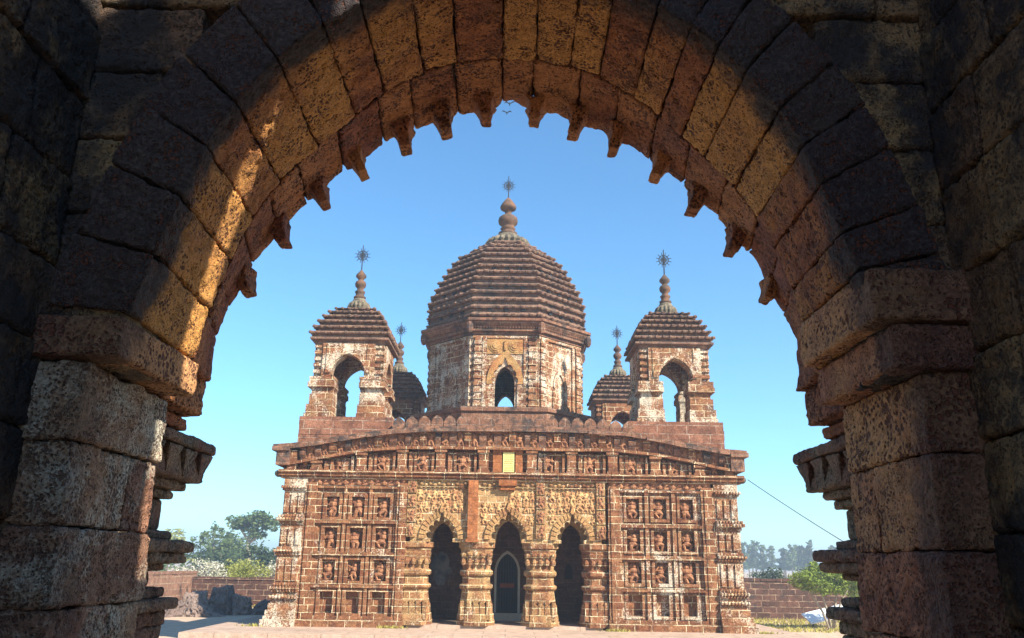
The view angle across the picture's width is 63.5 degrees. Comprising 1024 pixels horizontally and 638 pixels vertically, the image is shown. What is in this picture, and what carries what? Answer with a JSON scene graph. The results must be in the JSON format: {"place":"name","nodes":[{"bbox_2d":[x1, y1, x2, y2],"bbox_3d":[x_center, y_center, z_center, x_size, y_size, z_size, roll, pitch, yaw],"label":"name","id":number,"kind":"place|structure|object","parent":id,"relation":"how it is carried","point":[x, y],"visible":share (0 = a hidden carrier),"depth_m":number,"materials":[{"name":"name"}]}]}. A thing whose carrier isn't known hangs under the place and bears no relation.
{"place":"outdoors","nodes":[
{"label":"outdoors","id":0,"kind":"place"},
{"bbox_2d":[159,562,843,637],"bbox_3d":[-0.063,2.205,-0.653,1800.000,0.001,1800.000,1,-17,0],"label":"ground","id":1,"kind":"structure","parent":0,"point":[171,627],"depth_m":31.54,"materials":[{"name":"beige soil"}]},
{"bbox_2d":[147,571,197,600],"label":"boundary wall","id":2,"kind":"structure","parent":1,"relation":"on","point":[177,584],"depth_m":40.45,"materials":[{"name":"brown brick"}]},
{"bbox_2d":[160,539,186,570],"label":"broad tree","id":3,"kind":"object","parent":1,"relation":"on","point":[174,567],"visible":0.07,"depth_m":79.69,"materials":[{"name":"green plant"}]},
{"bbox_2d":[165,528,185,570],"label":"broad tree","id":4,"kind":"object","parent":1,"relation":"on","point":[179,532],"visible":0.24,"depth_m":101.61,"materials":[{"name":"green plant"}]},
{"bbox_2d":[165,600,185,616],"bbox_3d":[-14.549,12.232,34.797,1.618,0.788,1.294,-10,-20,32],"label":"boulder","id":5,"kind":"object","parent":1,"relation":"on","point":[178,610],"visible":0.45,"depth_m":34.49,"materials":[{"name":"stone"}]},
{"bbox_2d":[181,590,209,616],"bbox_3d":[-13.735,12.199,35.328,1.413,1.157,1.540,-2,-17,11],"label":"boulder","id":6,"kind":"object","parent":1,"relation":"on","point":[195,596],"visible":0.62,"depth_m":35.31,"materials":[{"name":"stone"}]},
{"bbox_2d":[173,558,230,576],"bbox_3d":[-17.934,15.008,47.691,3.603,2.417,2.331,1,-17,0],"label":"flowering bush","id":7,"kind":"object","parent":1,"relation":"on","point":[214,566],"visible":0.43,"depth_m":47.77,"materials":[{"name":"white plant"}]},
{"bbox_2d":[186,602,224,617],"bbox_3d":[-12.859,12.318,34.917,1.297,0.730,1.234,-6,-18,22],"label":"boulder","id":8,"kind":"object","parent":1,"relation":"on","point":[197,609],"visible":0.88,"depth_m":34.61,"materials":[{"name":"stone"}]},
{"bbox_2d":[207,520,218,549],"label":"broad tree","id":9,"kind":"object","parent":1,"relation":"on","point":[212,538],"visible":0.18,"depth_m":104.06,"materials":[{"name":"green plant"}]},
{"bbox_2d":[185,525,249,567],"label":"broad tree","id":10,"kind":"object","parent":1,"relation":"on","point":[227,544],"visible":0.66,"depth_m":82.43,"materials":[{"name":"green plant"}]},
{"bbox_2d":[187,548,252,576],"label":"broad tree","id":11,"kind":"object","parent":1,"relation":"on","point":[217,556],"visible":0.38,"depth_m":74.36,"materials":[{"name":"green plant"}]},
{"bbox_2d":[208,585,234,615],"bbox_3d":[-12.807,12.406,36.368,1.458,1.385,1.364,1,-17,0],"label":"boulder","id":12,"kind":"object","parent":1,"relation":"on","point":[220,600],"visible":0.69,"depth_m":36.09,"materials":[{"name":"stone"}]},
{"bbox_2d":[223,524,235,545],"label":"broad tree","id":13,"kind":"object","parent":1,"relation":"on","point":[227,532],"visible":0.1,"depth_m":104.30,"materials":[{"name":"green plant"}]},
{"bbox_2d":[191,576,274,606],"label":"boundary wall","id":14,"kind":"structure","parent":1,"relation":"on","point":[256,589],"depth_m":42.80,"materials":[{"name":"brown brick"}]},
{"bbox_2d":[217,558,259,576],"bbox_3d":[-16.259,15.348,48.758,2.980,2.418,2.026,1,-17,0],"label":"flowering bush","id":15,"kind":"object","parent":1,"relation":"on","point":[243,563],"visible":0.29,"depth_m":48.81,"materials":[{"name":"green plant"}]},
{"bbox_2d":[231,593,252,615],"bbox_3d":[-11.980,12.664,36.545,1.293,1.062,1.427,15,-22,-40],"label":"boulder","id":16,"kind":"object","parent":1,"relation":"on","point":[241,605],"visible":0.77,"depth_m":36.20,"materials":[{"name":"stone"}]},
{"bbox_2d":[217,531,269,564],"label":"broad tree","id":17,"kind":"object","parent":1,"relation":"on","point":[251,544],"visible":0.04,"depth_m":115.08,"materials":[{"name":"green plant"}]},
{"bbox_2d":[226,559,273,576],"bbox_3d":[-14.851,14.799,46.789,2.843,2.392,2.129,1,-17,0],"label":"flowering bush","id":18,"kind":"object","parent":1,"relation":"on","point":[248,568],"visible":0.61,"depth_m":46.81,"materials":[{"name":"green plant"}]},
{"bbox_2d":[224,509,280,560],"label":"broad tree","id":19,"kind":"object","parent":1,"relation":"on","point":[263,520],"visible":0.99,"depth_m":86.77,"materials":[{"name":"green plant"}]},
{"bbox_2d":[241,544,276,576],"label":"broad tree","id":20,"kind":"object","parent":1,"relation":"on","point":[265,556],"visible":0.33,"depth_m":72.46,"materials":[{"name":"green plant"}]},
{"bbox_2d":[249,599,269,614],"bbox_3d":[-11.220,12.899,36.849,1.314,0.850,1.259,8,-18,-22],"label":"boulder","id":21,"kind":"object","parent":1,"relation":"on","point":[260,608],"visible":0.52,"depth_m":36.43,"materials":[{"name":"stone"}]},
{"bbox_2d":[256,560,275,576],"bbox_3d":[-13.451,15.068,47.789,2.966,2.483,1.998,1,-17,0],"label":"flowering bush","id":22,"kind":"object","parent":1,"relation":"on","point":[273,568],"visible":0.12,"depth_m":47.64,"materials":[{"name":"white plant"}]},
{"bbox_2d":[178,615,812,637],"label":"terrace","id":23,"kind":"structure","parent":1,"relation":"on","point":[227,630],"depth_m":21.08,"materials":[{"name":"stone"}]},
{"bbox_2d":[259,176,758,633],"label":"temple","id":24,"kind":"structure","parent":23,"relation":"on","point":[464,501],"depth_m":23.76,"materials":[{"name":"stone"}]},
{"bbox_2d":[494,551,522,620],"bbox_3d":[-0.149,8.024,24.927,1.000,2.010,0.260,1,-17,0],"label":"doorway","id":25,"kind":"structure","parent":24,"relation":"in","point":[507,569],"depth_m":24.97,"materials":[{"name":"black metal"}]},
{"bbox_2d":[0,0,1023,637],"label":"gateway","id":26,"kind":"object","parent":1,"relation":"on","point":[850,172],"visible":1,"depth_m":3.50,"materials":[{"name":"stone"}]},
{"bbox_2d":[741,542,750,573],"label":"eucalyptus","id":27,"kind":"object","parent":1,"relation":"on","point":[746,565],"visible":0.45,"depth_m":175.78,"materials":[{"name":"green plant"}]},
{"bbox_2d":[745,544,752,577],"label":"eucalyptus","id":28,"kind":"object","parent":1,"relation":"on","point":[748,548],"visible":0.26,"depth_m":197.69,"materials":[{"name":"green plant"}]},
{"bbox_2d":[747,540,761,576],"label":"eucalyptus","id":29,"kind":"object","parent":1,"relation":"on","point":[754,556],"visible":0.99,"depth_m":183.29,"materials":[{"name":"green plant"}]},
{"bbox_2d":[757,545,770,569],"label":"eucalyptus","id":30,"kind":"object","parent":1,"relation":"on","point":[764,562],"visible":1,"depth_m":182.40,"materials":[{"name":"green plant"}]},
{"bbox_2d":[747,567,790,578],"bbox_3d":[17.857,18.360,57.213,3.878,2.402,1.629,1,-17,0],"label":"round bush","id":31,"kind":"object","parent":1,"relation":"on","point":[770,573],"visible":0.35,"depth_m":57.22,"materials":[{"name":"green plant"}]},
{"bbox_2d":[764,545,777,569],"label":"eucalyptus","id":32,"kind":"object","parent":1,"relation":"on","point":[770,555],"visible":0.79,"depth_m":190.47,"materials":[{"name":"green plant"}]},
{"bbox_2d":[776,548,788,577],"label":"eucalyptus","id":33,"kind":"object","parent":1,"relation":"on","point":[779,559],"visible":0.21,"depth_m":186.59,"materials":[{"name":"green plant"}]},
{"bbox_2d":[778,548,791,577],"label":"eucalyptus","id":34,"kind":"object","parent":1,"relation":"on","point":[784,559],"visible":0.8,"depth_m":179.10,"materials":[{"name":"green plant"}]},
{"bbox_2d":[786,543,802,574],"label":"eucalyptus","id":35,"kind":"object","parent":1,"relation":"on","point":[792,566],"visible":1,"depth_m":172.26,"materials":[{"name":"green plant"}]},
{"bbox_2d":[794,550,805,569],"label":"eucalyptus","id":36,"kind":"object","parent":1,"relation":"on","point":[797,564],"visible":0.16,"depth_m":187.46,"materials":[{"name":"green plant"}]},
{"bbox_2d":[744,578,856,620],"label":"boundary wall","id":37,"kind":"structure","parent":1,"relation":"on","point":[774,598],"depth_m":38.24,"materials":[{"name":"brown brick"}]},
{"bbox_2d":[797,545,807,570],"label":"eucalyptus","id":38,"kind":"object","parent":1,"relation":"on","point":[800,554],"visible":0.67,"depth_m":178.79,"materials":[{"name":"green plant"}]},
{"bbox_2d":[801,540,818,567],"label":"eucalyptus","id":39,"kind":"object","parent":1,"relation":"on","point":[809,553],"visible":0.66,"depth_m":173.37,"materials":[{"name":"green plant"}]},
{"bbox_2d":[801,604,842,626],"bbox_3d":[13.045,12.216,34.105,2.026,0.920,0.751,3,-17,-9],"label":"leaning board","id":40,"kind":"object","parent":1,"relation":"on","point":[813,617],"visible":0.48,"depth_m":34.00,"materials":[{"name":"white metal"}]},
{"bbox_2d":[787,561,858,629],"bbox_3d":[12.635,10.984,32.920,3.194,2.667,1.910,1,-17,0],"label":"tree","id":41,"kind":"object","parent":1,"relation":"on","point":[811,577],"visible":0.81,"depth_m":32.71,"materials":[{"name":"green plant"}]},
{"bbox_2d":[157,99,849,570],"label":"sky","id":42,"kind":"structure","parent":0,"point":[601,218],"materials":[{"name":"blue"}]},
{"bbox_2d":[234,605,839,633],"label":"grass","id":43,"kind":"structure","parent":0,"point":[798,627],"depth_m":33.26,"materials":[{"name":"green plant"}]},
{"bbox_2d":[748,480,841,540],"bbox_3d":[9.621,6.969,23.268,5.813,4.728,0.111,2,-17,-3],"label":"overhead wire","id":44,"kind":"object","parent":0,"point":[794,510],"visible":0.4,"depth_m":23.58,"materials":[{"name":"black metal"}]}
]}

